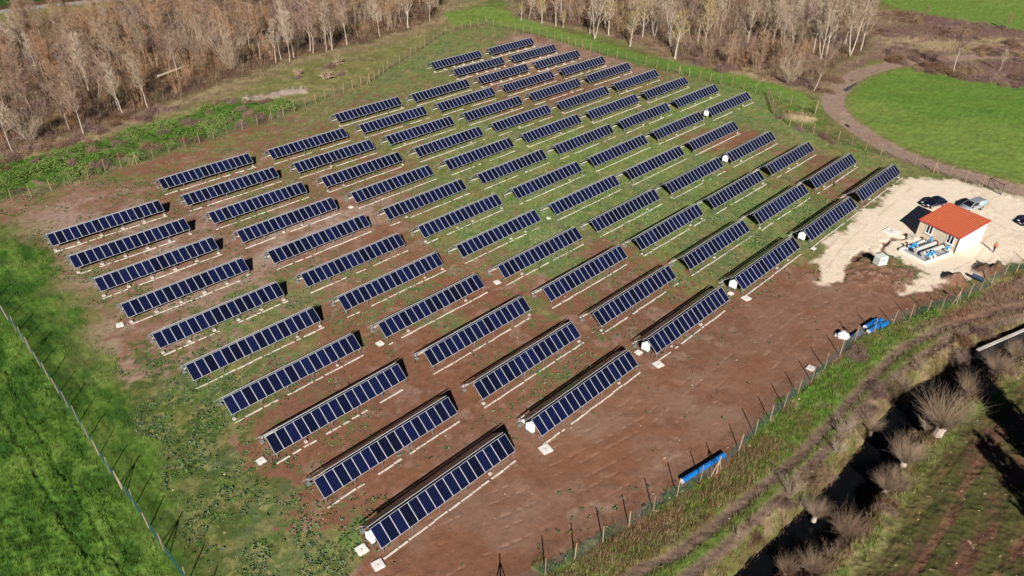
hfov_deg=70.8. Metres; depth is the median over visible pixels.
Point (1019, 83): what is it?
bramble bush
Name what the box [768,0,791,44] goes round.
pale poplar
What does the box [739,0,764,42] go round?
pale poplar
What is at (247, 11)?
bare tree
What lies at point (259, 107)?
bramble bush
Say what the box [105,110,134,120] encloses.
bramble bush
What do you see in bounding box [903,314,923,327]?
bramble bush
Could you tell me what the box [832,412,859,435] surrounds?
willow shrub
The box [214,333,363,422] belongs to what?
solar table
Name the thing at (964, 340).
bramble bush
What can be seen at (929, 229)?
window
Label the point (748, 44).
bramble bush
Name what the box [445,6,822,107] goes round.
grass strip
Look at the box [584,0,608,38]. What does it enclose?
pale poplar
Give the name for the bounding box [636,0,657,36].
pale poplar
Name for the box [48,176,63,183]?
bramble bush
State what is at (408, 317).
solar table
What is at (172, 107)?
bramble bush
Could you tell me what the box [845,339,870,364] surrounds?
bramble bush
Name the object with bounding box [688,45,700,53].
bramble bush
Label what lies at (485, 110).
solar table
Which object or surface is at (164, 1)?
bare tree
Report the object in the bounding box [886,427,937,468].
pollard willow
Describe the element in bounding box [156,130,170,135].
bramble bush
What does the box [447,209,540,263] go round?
solar table
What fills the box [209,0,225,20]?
bare tree
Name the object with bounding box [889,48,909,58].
bramble bush
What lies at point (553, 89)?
solar table
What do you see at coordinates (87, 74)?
bare tree
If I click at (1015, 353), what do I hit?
pollard willow
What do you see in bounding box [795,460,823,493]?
bramble bush
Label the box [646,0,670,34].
pale poplar
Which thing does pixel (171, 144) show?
bramble bush
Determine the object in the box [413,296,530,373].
solar table
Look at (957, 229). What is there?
pump house
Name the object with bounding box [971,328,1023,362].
retaining wall
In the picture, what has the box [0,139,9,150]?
bramble bush
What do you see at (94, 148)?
bramble bush
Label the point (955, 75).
bramble bush
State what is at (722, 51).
bramble bush
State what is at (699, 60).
bramble bush
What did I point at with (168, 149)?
stake fence
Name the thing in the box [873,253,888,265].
equipment box
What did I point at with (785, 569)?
pollard willow
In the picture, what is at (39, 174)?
bramble bush
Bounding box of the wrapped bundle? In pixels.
[837,330,849,339]
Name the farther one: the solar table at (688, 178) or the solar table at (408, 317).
the solar table at (688, 178)
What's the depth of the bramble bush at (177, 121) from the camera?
147.74 m
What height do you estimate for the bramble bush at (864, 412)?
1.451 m
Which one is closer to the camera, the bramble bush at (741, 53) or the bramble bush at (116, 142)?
the bramble bush at (116, 142)
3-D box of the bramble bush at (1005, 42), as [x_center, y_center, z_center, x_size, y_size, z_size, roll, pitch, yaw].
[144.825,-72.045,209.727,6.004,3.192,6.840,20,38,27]
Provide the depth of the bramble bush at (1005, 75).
183.08 m
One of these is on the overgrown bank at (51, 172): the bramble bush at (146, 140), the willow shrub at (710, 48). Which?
the bramble bush at (146, 140)
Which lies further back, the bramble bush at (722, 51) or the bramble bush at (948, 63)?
the bramble bush at (722, 51)
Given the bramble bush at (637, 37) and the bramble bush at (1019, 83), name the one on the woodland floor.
the bramble bush at (637, 37)
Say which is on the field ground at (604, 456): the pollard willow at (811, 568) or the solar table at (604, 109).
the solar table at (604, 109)
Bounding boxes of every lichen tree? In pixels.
[519,2,523,19]
[537,0,545,22]
[557,9,566,27]
[626,7,640,46]
[669,9,690,58]
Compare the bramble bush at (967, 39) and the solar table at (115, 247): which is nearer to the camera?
the solar table at (115, 247)
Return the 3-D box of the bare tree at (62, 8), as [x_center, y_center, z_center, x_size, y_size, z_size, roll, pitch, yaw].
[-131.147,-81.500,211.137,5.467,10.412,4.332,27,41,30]
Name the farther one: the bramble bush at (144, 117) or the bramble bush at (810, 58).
the bramble bush at (810, 58)
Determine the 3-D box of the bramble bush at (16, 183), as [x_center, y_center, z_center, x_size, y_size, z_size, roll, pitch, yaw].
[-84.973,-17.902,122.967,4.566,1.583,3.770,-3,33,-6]
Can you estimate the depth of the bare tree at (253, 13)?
184.65 m
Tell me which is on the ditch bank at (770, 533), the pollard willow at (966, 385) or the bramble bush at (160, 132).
the pollard willow at (966, 385)
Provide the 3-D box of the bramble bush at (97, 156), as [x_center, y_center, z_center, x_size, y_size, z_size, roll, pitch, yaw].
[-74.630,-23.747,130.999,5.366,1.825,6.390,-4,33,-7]
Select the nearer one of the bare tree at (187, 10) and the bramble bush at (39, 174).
the bramble bush at (39, 174)
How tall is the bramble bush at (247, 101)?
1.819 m
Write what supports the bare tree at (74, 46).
on the woodland floor
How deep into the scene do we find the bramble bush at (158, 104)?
156.53 m
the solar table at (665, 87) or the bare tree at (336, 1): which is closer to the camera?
the solar table at (665, 87)
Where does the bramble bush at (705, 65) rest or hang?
on the grass strip
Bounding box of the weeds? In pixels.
[0,168,1005,575]
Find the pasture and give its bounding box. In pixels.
[883,0,1023,29]
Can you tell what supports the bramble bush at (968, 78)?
on the green field at (978, 126)
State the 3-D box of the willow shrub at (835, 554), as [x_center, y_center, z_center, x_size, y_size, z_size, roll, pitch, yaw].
[28.022,22.916,62.865,2.612,2.268,2.241,5,33,7]
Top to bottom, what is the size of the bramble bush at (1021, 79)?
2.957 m
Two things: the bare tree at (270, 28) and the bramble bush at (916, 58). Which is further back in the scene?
the bramble bush at (916, 58)
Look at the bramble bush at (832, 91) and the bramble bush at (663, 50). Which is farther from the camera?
the bramble bush at (663, 50)
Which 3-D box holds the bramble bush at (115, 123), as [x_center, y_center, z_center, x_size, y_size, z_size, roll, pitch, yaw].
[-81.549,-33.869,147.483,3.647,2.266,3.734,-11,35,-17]
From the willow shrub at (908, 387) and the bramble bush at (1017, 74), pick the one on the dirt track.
the willow shrub at (908, 387)
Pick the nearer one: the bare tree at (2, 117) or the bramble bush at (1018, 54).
the bare tree at (2, 117)
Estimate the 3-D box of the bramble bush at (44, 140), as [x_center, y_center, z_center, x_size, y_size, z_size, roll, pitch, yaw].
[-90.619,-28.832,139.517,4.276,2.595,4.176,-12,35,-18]
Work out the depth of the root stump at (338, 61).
185.07 m
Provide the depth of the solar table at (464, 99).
158.94 m
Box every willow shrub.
[2,105,42,142]
[162,8,223,65]
[195,13,260,69]
[682,31,699,50]
[697,30,723,54]
[729,523,745,537]
[742,516,759,527]
[779,52,813,84]
[779,470,810,496]
[796,489,810,508]
[821,538,845,558]
[830,437,849,453]
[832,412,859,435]
[846,413,859,426]
[887,463,908,479]
[889,460,923,488]
[895,371,919,391]
[896,436,924,460]
[911,354,930,370]
[918,412,939,432]
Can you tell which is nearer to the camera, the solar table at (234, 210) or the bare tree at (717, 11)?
the solar table at (234, 210)
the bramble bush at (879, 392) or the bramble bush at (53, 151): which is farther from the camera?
the bramble bush at (53, 151)
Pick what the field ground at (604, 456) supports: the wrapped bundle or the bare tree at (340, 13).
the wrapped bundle
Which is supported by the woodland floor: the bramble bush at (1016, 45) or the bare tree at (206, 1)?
the bare tree at (206, 1)
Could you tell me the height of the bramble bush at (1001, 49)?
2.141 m
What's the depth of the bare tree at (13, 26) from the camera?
182.22 m
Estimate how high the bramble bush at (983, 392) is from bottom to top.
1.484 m
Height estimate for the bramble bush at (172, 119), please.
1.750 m
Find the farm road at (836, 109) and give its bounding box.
[821,54,1023,195]
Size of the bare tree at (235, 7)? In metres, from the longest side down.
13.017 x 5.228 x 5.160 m
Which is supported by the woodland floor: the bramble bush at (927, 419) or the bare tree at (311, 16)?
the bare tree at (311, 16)
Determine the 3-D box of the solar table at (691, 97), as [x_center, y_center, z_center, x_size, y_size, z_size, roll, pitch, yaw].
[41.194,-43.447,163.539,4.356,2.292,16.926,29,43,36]
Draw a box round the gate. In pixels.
[987,178,1005,194]
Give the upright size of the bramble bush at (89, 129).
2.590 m
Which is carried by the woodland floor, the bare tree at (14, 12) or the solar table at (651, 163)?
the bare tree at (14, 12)
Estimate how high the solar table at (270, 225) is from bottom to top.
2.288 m
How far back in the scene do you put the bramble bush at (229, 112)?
151.29 m
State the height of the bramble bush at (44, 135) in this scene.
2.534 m
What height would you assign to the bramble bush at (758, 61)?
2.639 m
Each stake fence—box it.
[0,305,185,575]
[1,19,486,202]
[485,18,985,187]
[522,258,1023,575]
[767,87,819,112]
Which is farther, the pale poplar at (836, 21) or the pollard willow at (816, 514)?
the pale poplar at (836, 21)
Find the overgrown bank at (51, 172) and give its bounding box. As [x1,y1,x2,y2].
[0,97,307,198]
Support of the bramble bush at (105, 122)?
on the woodland floor
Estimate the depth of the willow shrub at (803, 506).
68.91 m
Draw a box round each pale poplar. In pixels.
[319,0,337,49]
[395,0,413,27]
[527,0,534,18]
[550,0,560,25]
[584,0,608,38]
[585,0,598,33]
[599,0,609,25]
[602,0,617,34]
[627,0,643,25]
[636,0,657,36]
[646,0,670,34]
[653,0,664,25]
[661,0,679,45]
[693,0,710,45]
[696,0,717,46]
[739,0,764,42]
[763,0,782,41]
[764,0,777,31]
[765,0,783,37]
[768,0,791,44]
[775,0,797,49]
[787,0,807,45]
[809,0,844,58]
[812,0,829,51]
[822,0,848,55]
[831,0,846,42]
[842,0,864,42]
[842,0,880,55]
[860,0,880,50]
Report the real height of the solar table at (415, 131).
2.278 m
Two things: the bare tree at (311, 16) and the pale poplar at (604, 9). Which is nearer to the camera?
the bare tree at (311, 16)
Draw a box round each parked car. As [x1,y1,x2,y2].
[921,196,947,208]
[1017,216,1023,225]
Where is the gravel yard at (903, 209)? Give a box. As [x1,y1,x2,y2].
[814,177,1023,294]
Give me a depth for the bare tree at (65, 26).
178.02 m
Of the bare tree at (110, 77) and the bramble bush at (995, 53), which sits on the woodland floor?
the bare tree at (110, 77)
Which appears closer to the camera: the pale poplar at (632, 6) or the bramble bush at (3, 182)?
the bramble bush at (3, 182)
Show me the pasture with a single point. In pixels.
(996, 12)
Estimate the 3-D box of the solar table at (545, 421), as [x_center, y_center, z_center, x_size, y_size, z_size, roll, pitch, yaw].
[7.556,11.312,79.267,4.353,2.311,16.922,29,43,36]
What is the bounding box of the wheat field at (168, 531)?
[0,224,205,575]
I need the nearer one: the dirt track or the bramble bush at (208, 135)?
the dirt track
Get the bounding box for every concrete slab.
[116,322,123,327]
[255,456,266,464]
[354,543,368,556]
[371,558,385,571]
[375,340,383,346]
[519,415,529,423]
[538,443,552,454]
[652,360,663,367]
[741,295,751,300]
[806,365,814,371]
[882,227,900,235]
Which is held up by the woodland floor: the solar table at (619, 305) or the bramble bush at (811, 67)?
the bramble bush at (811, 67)
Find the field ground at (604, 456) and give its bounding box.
[0,24,1023,575]
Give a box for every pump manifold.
[906,236,938,253]
[920,243,950,260]
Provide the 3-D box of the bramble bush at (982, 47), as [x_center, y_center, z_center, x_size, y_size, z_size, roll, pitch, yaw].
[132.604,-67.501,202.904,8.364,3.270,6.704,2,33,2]
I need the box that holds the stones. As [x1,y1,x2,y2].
[46,158,1023,575]
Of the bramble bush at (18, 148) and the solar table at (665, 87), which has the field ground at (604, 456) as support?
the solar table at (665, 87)
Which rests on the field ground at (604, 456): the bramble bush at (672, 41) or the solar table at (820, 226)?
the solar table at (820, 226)
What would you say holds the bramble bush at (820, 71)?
on the woodland floor
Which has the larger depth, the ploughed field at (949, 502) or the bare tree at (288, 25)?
the bare tree at (288, 25)
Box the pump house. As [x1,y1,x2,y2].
[915,202,990,254]
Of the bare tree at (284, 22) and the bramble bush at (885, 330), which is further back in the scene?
the bare tree at (284, 22)
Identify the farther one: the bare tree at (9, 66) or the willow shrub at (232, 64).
the willow shrub at (232, 64)
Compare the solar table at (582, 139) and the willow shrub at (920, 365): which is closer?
the willow shrub at (920, 365)
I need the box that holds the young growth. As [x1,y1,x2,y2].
[0,0,878,144]
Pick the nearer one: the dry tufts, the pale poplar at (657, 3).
the dry tufts
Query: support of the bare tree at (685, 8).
on the woodland floor
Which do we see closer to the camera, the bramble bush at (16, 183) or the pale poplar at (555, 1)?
the bramble bush at (16, 183)
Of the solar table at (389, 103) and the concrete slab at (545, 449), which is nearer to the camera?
the concrete slab at (545, 449)
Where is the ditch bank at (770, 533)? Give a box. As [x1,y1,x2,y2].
[699,323,1023,575]
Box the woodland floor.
[0,0,877,154]
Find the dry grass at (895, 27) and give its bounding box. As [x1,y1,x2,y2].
[0,0,1023,184]
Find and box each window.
[924,224,933,235]
[944,234,954,245]
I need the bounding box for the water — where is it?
[734,341,1023,575]
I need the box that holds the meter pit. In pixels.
[907,233,917,240]
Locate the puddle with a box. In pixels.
[843,82,857,91]
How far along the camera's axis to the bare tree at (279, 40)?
185.54 m
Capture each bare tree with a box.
[0,21,21,62]
[0,22,8,52]
[0,31,27,76]
[0,46,32,112]
[0,57,19,105]
[0,97,12,150]
[3,14,25,56]
[7,0,30,21]
[7,43,21,92]
[8,0,25,33]
[8,74,33,133]
[9,0,25,37]
[14,6,37,50]
[21,32,35,66]
[24,0,41,38]
[26,29,43,71]
[34,40,60,94]
[41,66,71,129]
[45,0,63,20]
[46,65,71,109]
[47,9,62,38]
[50,13,63,42]
[50,39,85,102]
[56,24,82,72]
[56,64,83,133]
[57,0,69,21]
[59,17,80,60]
[63,53,105,110]
[64,2,78,27]
[66,14,81,43]
[66,22,79,55]
[67,32,89,88]
[74,7,87,36]
[79,2,96,49]
[81,34,102,69]
[83,0,101,40]
[85,5,107,54]
[89,15,112,61]
[95,50,119,109]
[97,0,107,11]
[98,9,121,69]
[99,21,113,55]
[99,60,123,114]
[104,0,124,41]
[105,0,119,17]
[118,36,144,85]
[119,10,131,39]
[123,52,147,106]
[124,0,134,17]
[128,13,149,59]
[135,0,152,31]
[143,0,157,26]
[148,0,165,51]
[150,0,170,40]
[153,21,176,70]
[154,0,170,24]
[162,31,178,76]
[173,0,181,18]
[177,0,191,35]
[180,0,190,28]
[185,1,200,34]
[189,13,207,60]
[197,0,216,35]
[200,0,212,30]
[208,3,222,53]
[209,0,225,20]
[215,7,231,49]
[222,0,244,34]
[223,18,242,67]
[225,0,240,28]
[235,0,252,45]
[236,0,255,34]
[244,1,264,58]
[258,1,271,45]
[264,17,281,62]
[271,18,281,57]
[275,0,283,22]
[277,9,293,61]
[279,10,294,57]
[289,0,310,40]
[293,1,307,38]
[298,0,314,50]
[301,0,317,52]
[309,0,319,28]
[316,0,330,51]
[316,1,339,45]
[334,0,348,45]
[335,0,349,31]
[348,0,361,19]
[368,0,380,35]
[383,0,394,25]
[393,0,401,20]
[426,0,433,20]
[678,2,689,24]
[709,0,723,40]
[716,0,728,35]
[721,29,738,62]
[756,24,770,69]
[781,17,813,71]
[793,0,806,38]
[814,49,833,90]
[859,0,871,30]
[951,16,974,69]
[999,48,1008,70]
[1007,12,1014,25]
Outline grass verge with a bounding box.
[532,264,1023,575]
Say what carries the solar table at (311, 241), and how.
on the field ground at (604, 456)
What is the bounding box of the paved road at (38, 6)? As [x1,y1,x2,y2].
[0,0,127,12]
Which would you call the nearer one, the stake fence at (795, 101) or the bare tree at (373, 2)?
the stake fence at (795, 101)
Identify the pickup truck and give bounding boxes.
[958,196,986,210]
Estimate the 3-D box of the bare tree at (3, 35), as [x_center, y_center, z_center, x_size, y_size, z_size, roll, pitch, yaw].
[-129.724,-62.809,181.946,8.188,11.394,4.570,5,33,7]
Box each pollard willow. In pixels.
[774,549,805,575]
[795,541,834,575]
[800,489,834,522]
[824,494,881,543]
[864,412,886,435]
[870,465,909,494]
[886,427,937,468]
[908,373,995,437]
[956,364,997,398]
[984,348,1020,379]
[1005,336,1023,359]
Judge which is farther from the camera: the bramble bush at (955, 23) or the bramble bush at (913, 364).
the bramble bush at (955, 23)
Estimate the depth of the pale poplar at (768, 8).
213.69 m
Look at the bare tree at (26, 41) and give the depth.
176.62 m
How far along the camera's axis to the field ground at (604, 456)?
91.75 m
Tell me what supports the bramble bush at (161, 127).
on the overgrown bank at (51, 172)
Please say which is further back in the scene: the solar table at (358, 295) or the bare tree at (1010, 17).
the bare tree at (1010, 17)
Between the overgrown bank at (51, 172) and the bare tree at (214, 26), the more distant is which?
the bare tree at (214, 26)
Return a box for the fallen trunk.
[157,66,185,76]
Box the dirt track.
[620,301,1023,575]
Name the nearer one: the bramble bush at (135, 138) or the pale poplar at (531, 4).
the bramble bush at (135, 138)
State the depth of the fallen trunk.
174.84 m
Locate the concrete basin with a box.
[899,239,952,263]
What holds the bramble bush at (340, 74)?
on the meadow
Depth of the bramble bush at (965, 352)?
87.90 m
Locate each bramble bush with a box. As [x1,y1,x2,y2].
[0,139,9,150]
[0,140,21,153]
[0,149,23,161]
[0,158,8,163]
[0,165,11,170]
[0,169,36,181]
[0,177,10,186]
[0,185,18,196]
[1,144,33,157]
[6,178,26,187]
[7,132,34,144]
[10,144,32,151]
[11,187,25,193]
[12,138,35,150]
[22,140,53,152]
[23,155,37,162]
[28,160,45,171]
[28,171,45,178]
[29,157,40,165]
[30,131,55,142]
[30,158,68,171]
[35,142,52,152]
[36,136,53,143]
[46,148,66,154]
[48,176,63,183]
[51,138,72,149]
[58,161,101,178]
[61,152,86,162]
[64,135,87,145]
[65,142,91,148]
[66,145,87,154]
[66,158,77,166]
[70,130,83,139]
[77,124,102,133]
[78,137,98,146]
[82,152,99,161]
[84,145,100,154]
[85,158,111,169]
[87,150,118,165]
[94,125,110,134]
[101,119,113,125]
[101,136,118,142]
[104,149,125,160]
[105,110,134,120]
[106,118,122,127]
[110,140,126,146]
[115,142,132,149]
[120,128,143,137]
[121,124,145,132]
[123,135,142,142]
[124,150,144,158]
[125,108,136,117]
[126,111,154,122]
[136,139,151,143]
[139,139,164,151]
[140,120,174,130]
[141,104,158,115]
[152,134,168,139]
[154,103,165,109]
[154,122,171,131]
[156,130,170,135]
[158,103,178,113]
[160,118,176,122]
[160,141,179,148]
[170,127,195,138]
[171,116,193,126]
[178,135,191,143]
[180,117,203,125]
[183,131,204,140]
[189,110,203,114]
[190,131,205,143]
[194,119,214,127]
[198,104,214,111]
[203,121,225,132]
[206,128,219,137]
[207,113,232,123]
[210,98,227,105]
[213,110,240,119]
[214,102,230,108]
[222,95,241,102]
[230,113,242,117]
[233,118,250,127]
[235,106,247,110]
[240,108,255,118]
[241,96,255,105]
[252,104,265,110]
[252,112,267,124]
[260,98,272,103]
[263,102,278,108]
[266,101,295,111]
[273,96,296,103]
[321,62,335,69]
[336,69,345,76]
[632,34,646,41]
[635,34,653,44]
[649,38,668,45]
[650,43,673,54]
[666,38,684,45]
[673,53,686,58]
[684,33,699,44]
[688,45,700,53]
[691,55,713,65]
[701,63,712,68]
[702,57,719,67]
[712,62,739,73]
[713,47,733,54]
[716,36,729,45]
[717,56,734,61]
[725,58,743,67]
[736,49,749,59]
[739,37,757,48]
[748,57,763,65]
[748,530,767,552]
[765,54,784,66]
[774,495,794,511]
[775,567,808,575]
[781,76,811,86]
[786,62,806,73]
[794,125,803,131]
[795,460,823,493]
[801,54,824,63]
[801,557,827,573]
[803,61,821,72]
[804,80,820,90]
[807,83,838,94]
[810,67,830,78]
[814,556,835,571]
[815,74,827,81]
[817,131,828,140]
[817,460,836,479]
[821,473,838,483]
[826,137,836,144]
[828,73,847,83]
[830,519,865,537]
[834,537,851,550]
[843,348,858,362]
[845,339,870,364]
[846,512,868,526]
[850,406,872,422]
[864,377,890,401]
[864,405,883,417]
[871,502,900,516]
[876,27,892,33]
[877,326,892,337]
[877,496,899,510]
[881,56,906,63]
[882,32,896,36]
[882,43,903,54]
[882,380,901,396]
[887,50,910,60]
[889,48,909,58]
[893,12,908,17]
[897,59,912,66]
[899,16,924,25]
[899,43,921,54]
[900,47,913,54]
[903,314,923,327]
[906,355,923,371]
[908,10,923,17]
[908,428,925,442]
[910,55,923,62]
[912,12,929,21]
[912,66,925,71]
[916,52,925,58]
[916,58,949,68]
[916,306,942,322]
[919,50,946,58]
[920,411,936,428]
[923,65,938,75]
[924,54,954,65]
[932,24,954,30]
[935,62,953,73]
[939,28,956,36]
[941,342,966,367]
[943,17,963,26]
[943,29,974,41]
[943,60,956,66]
[948,70,964,78]
[952,26,972,33]
[952,59,975,66]
[953,69,971,78]
[953,344,972,364]
[954,331,976,348]
[955,63,979,70]
[960,386,991,400]
[962,75,974,81]
[968,34,981,40]
[968,66,989,74]
[968,70,1002,83]
[968,324,999,341]
[970,382,993,399]
[971,41,994,51]
[971,69,986,75]
[973,21,989,26]
[976,50,991,56]
[987,49,1004,56]
[987,364,1017,376]
[988,69,1008,76]
[996,24,1007,29]
[997,45,1010,52]
[997,80,1010,87]
[1000,356,1019,367]
[1001,37,1019,44]
[1007,38,1023,49]
[1007,71,1023,80]
[1010,80,1023,87]
[1010,83,1020,88]
[1010,340,1022,348]
[1011,49,1023,58]
[1011,57,1023,61]
[1013,74,1023,82]
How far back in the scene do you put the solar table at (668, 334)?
89.71 m
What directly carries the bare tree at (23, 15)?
on the woodland floor
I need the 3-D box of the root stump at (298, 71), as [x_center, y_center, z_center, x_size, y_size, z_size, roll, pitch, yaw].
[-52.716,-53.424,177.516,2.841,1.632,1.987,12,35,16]
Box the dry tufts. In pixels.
[13,113,990,575]
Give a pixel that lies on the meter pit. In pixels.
(911, 236)
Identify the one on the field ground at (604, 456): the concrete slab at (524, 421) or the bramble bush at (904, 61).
the concrete slab at (524, 421)
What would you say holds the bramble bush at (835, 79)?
on the scrubland
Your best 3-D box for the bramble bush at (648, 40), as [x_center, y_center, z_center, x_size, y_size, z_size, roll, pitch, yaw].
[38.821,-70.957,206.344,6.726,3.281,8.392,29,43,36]
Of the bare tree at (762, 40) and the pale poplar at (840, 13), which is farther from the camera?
the pale poplar at (840, 13)
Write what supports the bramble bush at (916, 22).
on the scrubland
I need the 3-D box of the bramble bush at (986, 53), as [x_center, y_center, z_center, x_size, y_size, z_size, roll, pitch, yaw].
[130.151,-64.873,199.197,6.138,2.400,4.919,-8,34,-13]
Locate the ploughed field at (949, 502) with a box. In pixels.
[853,383,1023,575]
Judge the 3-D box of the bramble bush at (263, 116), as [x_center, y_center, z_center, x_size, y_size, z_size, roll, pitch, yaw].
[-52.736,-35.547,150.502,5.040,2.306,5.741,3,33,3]
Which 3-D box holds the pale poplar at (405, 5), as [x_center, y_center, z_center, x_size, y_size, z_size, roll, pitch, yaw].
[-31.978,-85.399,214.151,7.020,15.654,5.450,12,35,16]
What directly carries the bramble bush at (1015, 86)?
on the green field at (978, 126)
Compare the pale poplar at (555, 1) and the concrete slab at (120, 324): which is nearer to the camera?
the concrete slab at (120, 324)
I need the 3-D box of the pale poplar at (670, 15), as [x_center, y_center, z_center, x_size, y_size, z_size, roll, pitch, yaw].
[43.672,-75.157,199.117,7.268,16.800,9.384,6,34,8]
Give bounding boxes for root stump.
[292,68,303,74]
[317,69,337,79]
[332,56,346,64]
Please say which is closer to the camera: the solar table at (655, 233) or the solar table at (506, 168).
the solar table at (655, 233)
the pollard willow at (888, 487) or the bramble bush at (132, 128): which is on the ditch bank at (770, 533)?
the pollard willow at (888, 487)
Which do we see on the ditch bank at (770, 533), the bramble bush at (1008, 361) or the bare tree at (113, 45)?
the bramble bush at (1008, 361)
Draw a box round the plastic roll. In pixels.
[971,273,984,281]
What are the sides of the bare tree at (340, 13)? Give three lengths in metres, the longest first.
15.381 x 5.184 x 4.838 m
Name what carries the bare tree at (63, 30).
on the woodland floor
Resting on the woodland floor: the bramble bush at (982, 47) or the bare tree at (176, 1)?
the bare tree at (176, 1)
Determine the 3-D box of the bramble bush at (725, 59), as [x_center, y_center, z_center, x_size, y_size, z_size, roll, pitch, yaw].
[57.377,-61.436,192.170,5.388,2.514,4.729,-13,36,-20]
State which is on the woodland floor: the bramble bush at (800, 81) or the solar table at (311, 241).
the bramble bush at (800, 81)
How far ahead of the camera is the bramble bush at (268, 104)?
156.14 m
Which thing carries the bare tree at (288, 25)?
on the woodland floor
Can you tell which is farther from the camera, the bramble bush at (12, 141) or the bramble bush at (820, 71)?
the bramble bush at (820, 71)
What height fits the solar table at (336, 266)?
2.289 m
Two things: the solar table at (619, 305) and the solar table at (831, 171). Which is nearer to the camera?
the solar table at (619, 305)
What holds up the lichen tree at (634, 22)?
on the meadow
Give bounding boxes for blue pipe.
[680,452,725,483]
[863,318,876,328]
[866,321,881,332]
[871,318,883,325]
[878,320,889,328]
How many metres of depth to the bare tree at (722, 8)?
208.68 m
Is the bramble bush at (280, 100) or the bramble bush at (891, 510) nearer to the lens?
the bramble bush at (891, 510)
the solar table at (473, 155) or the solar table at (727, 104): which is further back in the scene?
the solar table at (727, 104)
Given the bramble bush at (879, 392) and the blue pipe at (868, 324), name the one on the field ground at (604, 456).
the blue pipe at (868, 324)
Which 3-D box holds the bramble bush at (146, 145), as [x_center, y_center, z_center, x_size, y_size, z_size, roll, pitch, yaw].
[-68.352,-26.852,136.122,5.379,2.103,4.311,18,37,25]
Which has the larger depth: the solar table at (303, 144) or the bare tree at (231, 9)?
the bare tree at (231, 9)
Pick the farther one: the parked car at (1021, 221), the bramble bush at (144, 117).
the bramble bush at (144, 117)
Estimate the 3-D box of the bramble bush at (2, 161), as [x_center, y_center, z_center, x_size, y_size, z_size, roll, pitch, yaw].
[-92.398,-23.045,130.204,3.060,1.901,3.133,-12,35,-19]
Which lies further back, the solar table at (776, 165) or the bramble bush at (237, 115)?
the bramble bush at (237, 115)
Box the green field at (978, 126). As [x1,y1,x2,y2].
[846,66,1023,183]
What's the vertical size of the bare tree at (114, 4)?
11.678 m
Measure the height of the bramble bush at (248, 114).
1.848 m
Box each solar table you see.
[42,199,165,251]
[64,218,191,273]
[90,236,221,298]
[115,257,249,323]
[146,281,287,355]
[154,153,255,194]
[177,306,323,388]
[178,167,281,210]
[202,181,308,229]
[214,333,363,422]
[231,197,339,248]
[255,362,406,463]
[260,214,370,269]
[262,128,349,163]
[288,139,376,177]
[293,233,407,292]
[302,396,459,507]
[316,151,403,192]
[329,96,402,126]
[329,252,445,317]
[343,165,435,208]
[353,106,427,137]
[356,432,515,559]
[368,273,487,344]
[375,178,469,225]
[379,116,455,149]
[405,79,471,105]
[407,126,484,161]
[411,193,502,243]
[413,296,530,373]
[425,50,482,72]
[431,87,495,114]
[436,137,514,174]
[447,57,506,79]
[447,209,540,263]
[456,95,522,125]
[461,321,583,407]
[469,149,548,189]
[472,63,530,87]
[484,38,535,57]
[485,104,551,135]
[487,226,583,284]
[497,70,554,95]
[503,162,584,203]
[505,44,556,65]
[514,114,583,147]
[516,349,639,444]
[522,78,580,104]
[529,50,580,71]
[531,245,627,307]
[540,174,621,220]
[547,124,615,158]
[550,86,609,113]
[554,56,605,78]
[579,62,631,84]
[580,94,640,123]
[580,134,649,171]
[580,189,661,236]
[580,265,678,333]
[606,69,658,94]
[611,102,671,132]
[616,145,685,184]
[623,204,704,255]
[632,286,729,360]
[636,77,688,102]
[644,111,703,143]
[655,157,724,198]
[667,84,719,111]
[669,220,751,275]
[680,121,740,154]
[695,170,765,213]
[699,91,752,120]
[716,131,777,166]
[719,236,800,294]
[739,182,809,230]
[754,142,814,178]
[788,196,858,246]
[797,153,857,193]
[840,164,901,206]
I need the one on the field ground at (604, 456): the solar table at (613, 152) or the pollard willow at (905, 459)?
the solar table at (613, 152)
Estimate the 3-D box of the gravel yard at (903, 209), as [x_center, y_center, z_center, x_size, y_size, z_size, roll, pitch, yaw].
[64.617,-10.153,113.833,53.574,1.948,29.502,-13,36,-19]
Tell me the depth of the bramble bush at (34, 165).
128.40 m
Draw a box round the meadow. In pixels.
[0,0,1023,575]
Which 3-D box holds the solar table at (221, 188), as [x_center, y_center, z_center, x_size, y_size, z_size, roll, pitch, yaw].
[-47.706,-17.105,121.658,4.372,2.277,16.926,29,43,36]
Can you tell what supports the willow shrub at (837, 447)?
on the ditch bank at (770, 533)
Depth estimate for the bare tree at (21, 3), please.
200.60 m
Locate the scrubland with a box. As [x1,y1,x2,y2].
[823,10,1023,87]
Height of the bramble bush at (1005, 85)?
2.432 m
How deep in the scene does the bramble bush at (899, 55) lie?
194.18 m
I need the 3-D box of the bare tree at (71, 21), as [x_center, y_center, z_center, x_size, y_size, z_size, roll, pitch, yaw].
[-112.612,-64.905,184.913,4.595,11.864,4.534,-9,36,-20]
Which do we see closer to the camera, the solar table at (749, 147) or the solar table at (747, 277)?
the solar table at (747, 277)
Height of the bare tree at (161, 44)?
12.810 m
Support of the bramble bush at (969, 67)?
on the scrubland
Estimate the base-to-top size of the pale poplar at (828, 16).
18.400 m
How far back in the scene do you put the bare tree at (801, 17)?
202.17 m
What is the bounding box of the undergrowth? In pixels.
[0,0,881,154]
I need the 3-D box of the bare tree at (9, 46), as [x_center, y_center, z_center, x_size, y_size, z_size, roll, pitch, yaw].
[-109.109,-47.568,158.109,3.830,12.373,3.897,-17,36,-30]

